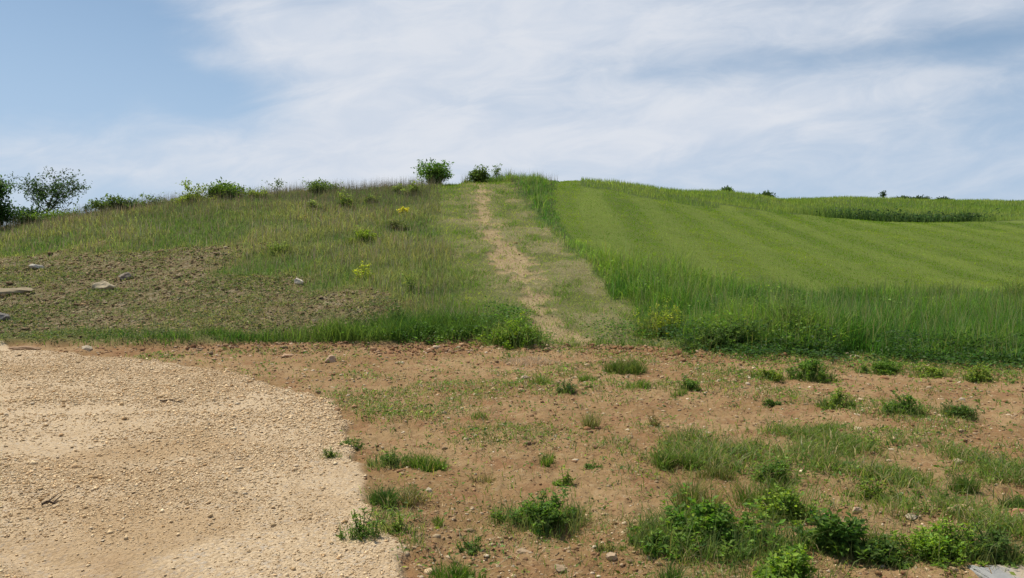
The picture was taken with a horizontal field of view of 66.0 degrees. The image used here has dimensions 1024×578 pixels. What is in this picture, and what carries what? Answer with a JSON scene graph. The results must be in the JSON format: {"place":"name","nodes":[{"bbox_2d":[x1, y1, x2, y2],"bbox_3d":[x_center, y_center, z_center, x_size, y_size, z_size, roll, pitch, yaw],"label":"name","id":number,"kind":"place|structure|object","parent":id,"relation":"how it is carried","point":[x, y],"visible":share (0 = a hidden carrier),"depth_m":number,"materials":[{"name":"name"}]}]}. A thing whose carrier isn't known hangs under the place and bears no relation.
{"place":"outdoors","nodes":[
{"label":"outdoors","id":0,"kind":"place"},
{"bbox_2d":[0,181,1023,577],"bbox_3d":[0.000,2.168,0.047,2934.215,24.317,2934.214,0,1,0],"label":"ground","id":1,"kind":"structure","parent":0,"point":[116,555],"depth_m":9.19,"materials":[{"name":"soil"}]},
{"bbox_2d":[0,174,20,227],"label":"tree","id":2,"kind":"object","parent":1,"relation":"on","point":[4,186],"visible":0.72,"depth_m":39.73,"materials":[{"name":"green plant"}]},
{"bbox_2d":[0,287,34,294],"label":"rock","id":3,"kind":"object","parent":1,"relation":"on","point":[21,290],"visible":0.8,"depth_m":23.03,"materials":[{"name":"stone"}]},
{"bbox_2d":[8,346,41,349],"bbox_3d":[-9.561,1.165,15.447,0.624,0.110,0.214,0,1,-15],"label":"rock","id":4,"kind":"object","parent":1,"relation":"on","point":[24,347],"visible":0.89,"depth_m":15.38,"materials":[{"name":"stone"}]},
{"bbox_2d":[0,200,67,225],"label":"shrub","id":5,"kind":"object","parent":1,"relation":"on","point":[17,215],"visible":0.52,"depth_m":40.10,"materials":[{"name":"green plant"}]},
{"bbox_2d":[4,166,92,212],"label":"tree","id":6,"kind":"object","parent":1,"relation":"on","point":[39,191],"visible":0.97,"depth_m":42.04,"materials":[{"name":"green plant"}]},
{"bbox_2d":[13,207,83,221],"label":"shrub","id":7,"kind":"object","parent":1,"relation":"on","point":[55,214],"visible":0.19,"depth_m":39.32,"materials":[{"name":"green plant"}]},
{"bbox_2d":[41,493,61,504],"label":"twig","id":8,"kind":"object","parent":1,"relation":"on","point":[48,501],"visible":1,"depth_m":5.51,"materials":[{"name":"wood"}]},
{"bbox_2d":[92,281,115,289],"bbox_3d":[-12.481,-0.064,24.073,0.655,0.391,0.560,0,1,0],"label":"rock","id":9,"kind":"object","parent":1,"relation":"on","point":[104,285],"visible":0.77,"depth_m":23.91,"materials":[{"name":"stone"}]},
{"bbox_2d":[87,193,137,211],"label":"shrub","id":10,"kind":"object","parent":1,"relation":"on","point":[110,201],"visible":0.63,"depth_m":38.93,"materials":[{"name":"green plant"}]},
{"bbox_2d":[119,272,132,279],"bbox_3d":[-12.345,-0.344,25.228,0.457,0.410,0.327,-1,2,-34],"label":"rock","id":11,"kind":"object","parent":1,"relation":"on","point":[126,275],"visible":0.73,"depth_m":25.13,"materials":[{"name":"stone"}]},
{"bbox_2d":[140,192,165,204],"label":"sapling","id":12,"kind":"object","parent":1,"relation":"on","point":[151,199],"visible":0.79,"depth_m":40.51,"materials":[{"name":"green plant"}]},
{"bbox_2d":[166,191,221,204],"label":"shrub","id":13,"kind":"object","parent":1,"relation":"on","point":[185,197],"visible":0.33,"depth_m":40.19,"materials":[{"name":"green plant"}]},
{"bbox_2d":[179,177,213,194],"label":"sapling","id":14,"kind":"object","parent":1,"relation":"on","point":[186,186],"visible":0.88,"depth_m":40.15,"materials":[{"name":"green plant"}]},
{"bbox_2d":[0,349,403,577],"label":"gravel","id":15,"kind":"structure","parent":1,"relation":"on","point":[139,479],"depth_m":7.22,"materials":[{"name":"gravel"}]},
{"bbox_2d":[204,176,250,200],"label":"shrub","id":16,"kind":"object","parent":1,"relation":"on","point":[228,187],"visible":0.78,"depth_m":40.77,"materials":[{"name":"green plant"}]},
{"bbox_2d":[244,186,267,198],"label":"shrub","id":17,"kind":"object","parent":1,"relation":"on","point":[254,191],"visible":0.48,"depth_m":41.61,"materials":[{"name":"green plant"}]},
{"bbox_2d":[262,178,286,193],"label":"sapling","id":18,"kind":"object","parent":1,"relation":"on","point":[277,183],"visible":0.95,"depth_m":41.87,"materials":[{"name":"green plant"}]},
{"bbox_2d":[259,241,295,255],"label":"weed clump","id":19,"kind":"object","parent":1,"relation":"on","point":[278,246],"visible":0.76,"depth_m":27.57,"materials":[{"name":"green plant"}]},
{"bbox_2d":[302,199,322,210],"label":"weed clump","id":20,"kind":"object","parent":1,"relation":"on","point":[314,204],"visible":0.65,"depth_m":36.36,"materials":[{"name":"green plant"}]},
{"bbox_2d":[299,177,342,194],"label":"shrub","id":21,"kind":"object","parent":1,"relation":"on","point":[324,186],"visible":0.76,"depth_m":42.87,"materials":[{"name":"green plant"}]},
{"bbox_2d":[319,446,343,458],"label":"weed clump","id":22,"kind":"object","parent":1,"relation":"on","point":[330,454],"visible":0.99,"depth_m":6.92,"materials":[{"name":"green plant"}]},
{"bbox_2d":[0,169,671,342],"bbox_3d":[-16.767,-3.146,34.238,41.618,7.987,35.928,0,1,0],"label":"meadow grass","id":23,"kind":"structure","parent":1,"relation":"on","point":[274,231],"depth_m":30.16,"materials":[{"name":"plant"}]},
{"bbox_2d":[334,187,358,209],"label":"weed clump","id":24,"kind":"object","parent":1,"relation":"on","point":[342,198],"visible":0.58,"depth_m":37.03,"materials":[{"name":"green plant"}]},
{"bbox_2d":[338,436,364,448],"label":"weed clump","id":25,"kind":"object","parent":1,"relation":"on","point":[348,441],"visible":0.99,"depth_m":7.41,"materials":[{"name":"green plant"}]},
{"bbox_2d":[340,225,383,244],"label":"weed clump","id":26,"kind":"object","parent":1,"relation":"on","point":[365,235],"visible":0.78,"depth_m":28.84,"materials":[{"name":"green plant"}]},
{"bbox_2d":[352,261,374,280],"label":"weed clump","id":27,"kind":"object","parent":1,"relation":"on","point":[363,270],"visible":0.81,"depth_m":23.23,"materials":[{"name":"yellow plant"}]},
{"bbox_2d":[335,507,391,542],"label":"weed clump","id":28,"kind":"object","parent":1,"relation":"on","point":[360,534],"visible":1,"depth_m":4.76,"materials":[{"name":"green plant"}]},
{"bbox_2d":[361,193,380,203],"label":"weed clump","id":29,"kind":"object","parent":1,"relation":"on","point":[370,197],"visible":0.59,"depth_m":39.54,"materials":[{"name":"green plant"}]},
{"bbox_2d":[356,483,405,511],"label":"grass tuft","id":30,"kind":"object","parent":1,"relation":"on","point":[380,497],"visible":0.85,"depth_m":5.52,"materials":[{"name":"plant"}]},
{"bbox_2d":[362,446,415,469],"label":"weed clump","id":31,"kind":"object","parent":1,"relation":"on","point":[385,462],"visible":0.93,"depth_m":6.72,"materials":[{"name":"green plant"}]},
{"bbox_2d":[375,299,417,325],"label":"weed clump","id":32,"kind":"object","parent":1,"relation":"on","point":[400,310],"visible":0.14,"depth_m":18.30,"materials":[{"name":"green plant"}]},
{"bbox_2d":[384,216,410,231],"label":"weed clump","id":33,"kind":"object","parent":1,"relation":"on","point":[392,223],"visible":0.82,"depth_m":32.44,"materials":[{"name":"green plant"}]},
{"bbox_2d":[374,509,420,535],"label":"weed clump","id":34,"kind":"object","parent":1,"relation":"on","point":[395,525],"visible":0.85,"depth_m":4.90,"materials":[{"name":"green plant"}]},
{"bbox_2d":[399,178,427,195],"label":"weed clump","id":35,"kind":"object","parent":1,"relation":"on","point":[414,187],"visible":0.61,"depth_m":42.24,"materials":[{"name":"green plant"}]},
{"bbox_2d":[396,483,433,507],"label":"grass tuft","id":36,"kind":"object","parent":1,"relation":"on","point":[409,493],"visible":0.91,"depth_m":5.54,"materials":[{"name":"plant"}]},
{"bbox_2d":[400,268,433,292],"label":"weed clump","id":37,"kind":"object","parent":1,"relation":"on","point":[408,282],"visible":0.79,"depth_m":21.72,"materials":[{"name":"green plant"}]},
{"bbox_2d":[405,448,449,472],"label":"grass tuft","id":38,"kind":"object","parent":1,"relation":"on","point":[426,464],"visible":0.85,"depth_m":6.62,"materials":[{"name":"plant"}]},
{"bbox_2d":[411,158,453,184],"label":"bush","id":39,"kind":"object","parent":1,"relation":"on","point":[434,170],"visible":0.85,"depth_m":48.01,"materials":[{"name":"green plant"}]},
{"bbox_2d":[428,513,445,525],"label":"grass tuft","id":40,"kind":"object","parent":1,"relation":"on","point":[435,520],"visible":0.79,"depth_m":5.19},
{"bbox_2d":[419,554,489,577],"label":"grass tuft","id":41,"kind":"object","parent":1,"relation":"on","point":[458,571],"visible":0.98,"depth_m":4.27,"materials":[{"name":"plant"}]},
{"bbox_2d":[443,530,489,555],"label":"weed clump","id":42,"kind":"object","parent":1,"relation":"on","point":[472,547],"visible":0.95,"depth_m":4.73,"materials":[{"name":"green plant"}]},
{"bbox_2d":[465,164,490,181],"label":"bush","id":43,"kind":"object","parent":1,"relation":"on","point":[479,174],"visible":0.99,"depth_m":50.03,"materials":[{"name":"green plant"}]},
{"bbox_2d":[468,409,489,419],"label":"grass tuft","id":44,"kind":"object","parent":1,"relation":"on","point":[474,414],"visible":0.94,"depth_m":8.87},
{"bbox_2d":[468,473,494,483],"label":"grass tuft","id":45,"kind":"object","parent":1,"relation":"on","point":[488,479],"visible":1,"depth_m":6.29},
{"bbox_2d":[3,306,1019,362],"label":"bank grass","id":46,"kind":"structure","parent":1,"relation":"on","point":[331,331],"depth_m":16.82,"materials":[{"name":"plant"}]},
{"bbox_2d":[0,238,1023,577],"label":"weeds","id":47,"kind":"object","parent":1,"relation":"on","point":[816,448],"visible":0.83,"depth_m":7.84,"materials":[{"name":"green plant"}]},
{"bbox_2d":[0,217,1023,577],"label":"rubble","id":48,"kind":"object","parent":1,"relation":"on","point":[398,363],"visible":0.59,"depth_m":11.65,"materials":[{"name":"stone"}]},
{"bbox_2d":[469,309,559,350],"bbox_3d":[0.016,0.793,16.296,2.211,0.941,1.734,0,1,0],"label":"weed clump","id":49,"kind":"object","parent":1,"relation":"on","point":[497,336],"visible":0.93,"depth_m":16.11,"materials":[{"name":"green plant"}]},
{"bbox_2d":[499,355,564,367],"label":"dead grass tussock","id":50,"kind":"object","parent":1,"relation":"on","point":[520,361],"visible":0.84,"depth_m":13.92,"materials":[{"name":"plant"}]},
{"bbox_2d":[456,486,626,547],"bbox_3d":[0.204,1.473,5.218,1.189,0.307,0.957,0,1,0],"label":"weed clump","id":51,"kind":"object","parent":1,"relation":"on","point":[541,516],"visible":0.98,"depth_m":5.17,"materials":[{"name":"green plant"}]},
{"bbox_2d":[531,372,556,384],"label":"grass tuft","id":52,"kind":"object","parent":1,"relation":"on","point":[541,379],"visible":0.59,"depth_m":11.42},
{"bbox_2d":[531,448,558,466],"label":"grass tuft","id":53,"kind":"object","parent":1,"relation":"on","point":[547,460],"visible":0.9,"depth_m":6.87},
{"bbox_2d":[554,564,566,571],"bbox_3d":[0.275,1.573,4.435,0.077,0.045,0.070,0,1,0],"label":"rock","id":54,"kind":"object","parent":1,"relation":"on","point":[560,568],"visible":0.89,"depth_m":4.41,"materials":[{"name":"stone"}]},
{"bbox_2d":[552,465,577,487],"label":"weed clump","id":55,"kind":"object","parent":1,"relation":"on","point":[563,481],"visible":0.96,"depth_m":6.16,"materials":[{"name":"green plant"}]},
{"bbox_2d":[555,379,575,393],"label":"weed clump","id":56,"kind":"object","parent":1,"relation":"on","point":[569,387],"visible":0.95,"depth_m":10.62,"materials":[{"name":"green plant"}]},
{"bbox_2d":[425,180,707,348],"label":"strip grass","id":57,"kind":"structure","parent":1,"relation":"on","point":[505,225],"depth_m":24.86,"materials":[{"name":"plant"}]},
{"bbox_2d":[577,372,596,381],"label":"grass tuft","id":58,"kind":"object","parent":1,"relation":"on","point":[583,378],"visible":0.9,"depth_m":11.78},
{"bbox_2d":[577,407,608,428],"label":"grass tuft","id":59,"kind":"object","parent":1,"relation":"on","point":[595,422],"visible":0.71,"depth_m":8.38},
{"bbox_2d":[583,458,602,469],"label":"weed clump","id":60,"kind":"object","parent":1,"relation":"on","point":[590,465],"visible":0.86,"depth_m":6.71,"materials":[{"name":"green plant"}]},
{"bbox_2d":[594,538,627,552],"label":"weed clump","id":61,"kind":"object","parent":1,"relation":"on","point":[603,546],"visible":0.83,"depth_m":4.68,"materials":[{"name":"green plant"}]},
{"bbox_2d":[606,552,617,559],"bbox_3d":[0.576,1.546,4.554,0.078,0.041,0.063,1,2,43],"label":"rock","id":62,"kind":"object","parent":1,"relation":"on","point":[609,555],"visible":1,"depth_m":4.54,"materials":[{"name":"stone"}]},
{"bbox_2d":[597,356,651,375],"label":"grass tuft","id":63,"kind":"object","parent":1,"relation":"on","point":[624,367],"visible":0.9,"depth_m":12.70,"materials":[{"name":"plant"}]},
{"bbox_2d":[621,378,651,388],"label":"grass tuft","id":64,"kind":"object","parent":1,"relation":"on","point":[644,384],"visible":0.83,"depth_m":11.05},
{"bbox_2d":[644,409,662,425],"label":"weed clump","id":65,"kind":"object","parent":1,"relation":"on","point":[655,422],"visible":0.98,"depth_m":8.46,"materials":[{"name":"green plant"}]},
{"bbox_2d":[634,526,679,557],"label":"weed clump","id":66,"kind":"object","parent":1,"relation":"on","point":[659,540],"visible":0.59,"depth_m":4.61,"materials":[{"name":"green plant"}]},
{"bbox_2d":[623,296,699,338],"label":"weed clump","id":67,"kind":"object","parent":1,"relation":"on","point":[660,321],"visible":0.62,"depth_m":17.38,"materials":[{"name":"green plant"}]},
{"bbox_2d":[309,259,1023,372],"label":"undergrowth","id":68,"kind":"object","parent":1,"relation":"on","point":[954,357],"visible":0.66,"depth_m":15.22,"materials":[{"name":"green plant"}]},
{"bbox_2d":[652,558,691,577],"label":"grass tuft","id":69,"kind":"object","parent":1,"relation":"on","point":[670,571],"visible":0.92,"depth_m":4.10,"materials":[{"name":"plant"}]},
{"bbox_2d":[641,444,708,470],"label":"grass tuft","id":70,"kind":"object","parent":1,"relation":"on","point":[667,460],"visible":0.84,"depth_m":6.64,"materials":[{"name":"plant"}]},
{"bbox_2d":[667,385,689,397],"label":"grass tuft","id":71,"kind":"object","parent":1,"relation":"on","point":[679,392],"visible":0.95,"depth_m":10.55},
{"bbox_2d":[677,373,701,391],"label":"weed clump","id":72,"kind":"object","parent":1,"relation":"on","point":[689,384],"visible":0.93,"depth_m":10.84,"materials":[{"name":"green plant"}]},
{"bbox_2d":[659,467,733,515],"bbox_3d":[1.323,1.431,5.615,0.663,0.345,0.658,0,1,0],"label":"grass tuft","id":73,"kind":"object","parent":1,"relation":"on","point":[696,494],"visible":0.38,"depth_m":5.57,"materials":[{"name":"plant"}]},
{"bbox_2d":[564,482,869,577],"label":"weed clump","id":74,"kind":"object","parent":1,"relation":"on","point":[719,524],"visible":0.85,"depth_m":4.65,"materials":[{"name":"green plant"}]},
{"bbox_2d":[656,315,777,357],"bbox_3d":[4.205,0.895,15.544,3.002,0.830,2.184,0,1,0],"label":"weed clump","id":75,"kind":"object","parent":1,"relation":"on","point":[720,334],"visible":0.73,"depth_m":15.40,"materials":[{"name":"green plant"}]},
{"bbox_2d":[696,462,737,480],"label":"grass tuft","id":76,"kind":"object","parent":1,"relation":"on","point":[720,471],"visible":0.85,"depth_m":6.33,"materials":[{"name":"plant"}]},
{"bbox_2d":[463,169,1023,363],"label":"tall grass","id":77,"kind":"structure","parent":1,"relation":"on","point":[987,313],"depth_m":18.73,"materials":[{"name":"plant"}]},
{"bbox_2d":[716,472,810,508],"bbox_3d":[1.784,1.429,5.559,0.716,0.314,0.636,0,1,0],"label":"grass tuft","id":78,"kind":"object","parent":1,"relation":"on","point":[754,494],"visible":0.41,"depth_m":5.60,"materials":[{"name":"plant"}]},
{"bbox_2d":[746,365,794,383],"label":"weed clump","id":79,"kind":"object","parent":1,"relation":"on","point":[771,373],"visible":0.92,"depth_m":11.94,"materials":[{"name":"green plant"}]},
{"bbox_2d":[760,397,783,407],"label":"weed clump","id":80,"kind":"object","parent":1,"relation":"on","point":[771,402],"visible":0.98,"depth_m":9.70,"materials":[{"name":"green plant"}]},
{"bbox_2d":[746,458,802,485],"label":"weed clump","id":81,"kind":"object","parent":1,"relation":"on","point":[773,468],"visible":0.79,"depth_m":6.21,"materials":[{"name":"green plant"}]},
{"bbox_2d":[688,543,869,577],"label":"weed clump","id":82,"kind":"object","parent":1,"relation":"on","point":[789,565],"visible":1,"depth_m":4.13,"materials":[{"name":"green plant"}]},
{"bbox_2d":[742,482,828,525],"bbox_3d":[1.803,1.451,5.341,0.622,0.255,0.534,0,1,0],"label":"weed clump","id":83,"kind":"object","parent":1,"relation":"on","point":[782,504],"visible":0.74,"depth_m":5.28,"materials":[{"name":"green plant"}]},
{"bbox_2d":[749,294,831,339],"bbox_3d":[5.831,0.632,16.179,2.047,1.066,1.834,0,1,0],"label":"weed clump","id":84,"kind":"object","parent":1,"relation":"on","point":[794,312],"visible":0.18,"depth_m":16.11,"materials":[{"name":"green plant"}]},
{"bbox_2d":[580,177,1023,222],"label":"grass","id":85,"kind":"structure","parent":1,"relation":"on","point":[715,192],"depth_m":67.27,"materials":[{"name":"plant"}]},
{"bbox_2d":[782,358,840,383],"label":"weed clump","id":86,"kind":"object","parent":1,"relation":"on","point":[809,371],"visible":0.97,"depth_m":11.93,"materials":[{"name":"green plant"}]},
{"bbox_2d":[782,423,840,436],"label":"grass tuft","id":87,"kind":"object","parent":1,"relation":"on","point":[823,425],"visible":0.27,"depth_m":7.97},
{"bbox_2d":[769,502,897,573],"bbox_3d":[1.915,1.448,4.683,0.756,0.315,0.654,-1,1,-26],"label":"weed clump","id":88,"kind":"object","parent":1,"relation":"on","point":[833,530],"visible":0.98,"depth_m":4.64,"materials":[{"name":"green plant"}]},
{"bbox_2d":[810,387,861,409],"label":"weed clump","id":89,"kind":"object","parent":1,"relation":"on","point":[838,399],"visible":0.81,"depth_m":9.53,"materials":[{"name":"green plant"}]},
{"bbox_2d":[823,433,883,452],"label":"grass tuft","id":90,"kind":"object","parent":1,"relation":"on","point":[835,441],"visible":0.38,"depth_m":7.33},
{"bbox_2d":[839,477,905,503],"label":"weed clump","id":91,"kind":"object","parent":1,"relation":"on","point":[867,490],"visible":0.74,"depth_m":5.82,"materials":[{"name":"green plant"}]},
{"bbox_2d":[841,519,909,563],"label":"grass tuft","id":92,"kind":"object","parent":1,"relation":"on","point":[875,537],"visible":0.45,"depth_m":4.65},
{"bbox_2d":[846,533,917,569],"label":"weed clump","id":93,"kind":"object","parent":1,"relation":"on","point":[877,554],"visible":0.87,"depth_m":4.55,"materials":[{"name":"green plant"}]},
{"bbox_2d":[855,356,911,375],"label":"weed clump","id":94,"kind":"object","parent":1,"relation":"on","point":[883,367],"visible":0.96,"depth_m":12.84,"materials":[{"name":"green plant"}]},
{"bbox_2d":[858,458,941,487],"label":"grass tuft","id":95,"kind":"object","parent":1,"relation":"on","point":[930,477],"visible":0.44,"depth_m":6.21,"materials":[{"name":"plant"}]},
{"bbox_2d":[875,390,935,418],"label":"weed clump","id":96,"kind":"object","parent":1,"relation":"on","point":[903,406],"visible":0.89,"depth_m":8.91,"materials":[{"name":"green plant"}]},
{"bbox_2d":[816,206,1001,221],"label":"tall weeds","id":97,"kind":"object","parent":1,"relation":"on","point":[934,216],"visible":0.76,"depth_m":59.12,"materials":[{"name":"green plant"}]},
{"bbox_2d":[908,363,954,378],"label":"weed clump","id":98,"kind":"object","parent":1,"relation":"on","point":[932,372],"visible":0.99,"depth_m":12.38,"materials":[{"name":"green plant"}]},
{"bbox_2d":[855,515,1022,577],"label":"weed clump","id":99,"kind":"object","parent":1,"relation":"on","point":[930,545],"visible":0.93,"depth_m":4.55,"materials":[{"name":"green plant"}]},
{"bbox_2d":[915,279,972,294],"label":"weed clump","id":100,"kind":"object","parent":1,"relation":"on","point":[944,291],"visible":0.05,"depth_m":22.56,"materials":[{"name":"green plant"}]},
{"bbox_2d":[934,398,983,420],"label":"weed clump","id":101,"kind":"object","parent":1,"relation":"on","point":[964,410],"visible":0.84,"depth_m":8.78,"materials":[{"name":"green plant"}]},
{"bbox_2d":[944,468,988,495],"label":"grass tuft","id":102,"kind":"object","parent":1,"relation":"on","point":[964,482],"visible":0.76,"depth_m":5.92,"materials":[{"name":"plant"}]},
{"bbox_2d":[957,361,1002,383],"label":"weed clump","id":103,"kind":"object","parent":1,"relation":"on","point":[984,375],"visible":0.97,"depth_m":11.92,"materials":[{"name":"green plant"}]},
{"bbox_2d":[945,522,1023,567],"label":"weed clump","id":104,"kind":"object","parent":1,"relation":"on","point":[999,545],"visible":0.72,"depth_m":4.49,"materials":[{"name":"green plant"}]},
{"bbox_2d":[968,564,1023,577],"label":"stone slab","id":105,"kind":"structure","parent":1,"relation":"on","point":[999,571],"depth_m":4.32,"materials":[{"name":"stone"}]},
{"bbox_2d":[986,533,1023,563],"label":"grass tuft","id":106,"kind":"object","parent":1,"relation":"on","point":[1016,555],"visible":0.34,"depth_m":4.51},
{"bbox_2d":[990,271,1023,300],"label":"weed clump","id":107,"kind":"object","parent":1,"relation":"on","point":[1017,283],"visible":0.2,"depth_m":22.73,"materials":[{"name":"green plant"}]},
{"bbox_2d":[992,491,1023,507],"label":"grass tuft","id":108,"kind":"object","parent":1,"relation":"on","point":[1012,500],"visible":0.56,"depth_m":5.54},
{"bbox_2d":[0,0,1023,224],"label":"sky","id":109,"kind":"structure","parent":0,"point":[785,98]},
{"bbox_2d":[513,180,1023,310],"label":"mown grass","id":110,"kind":"structure","parent":0,"point":[811,243],"depth_m":37.86,"materials":[{"name":"plant"}]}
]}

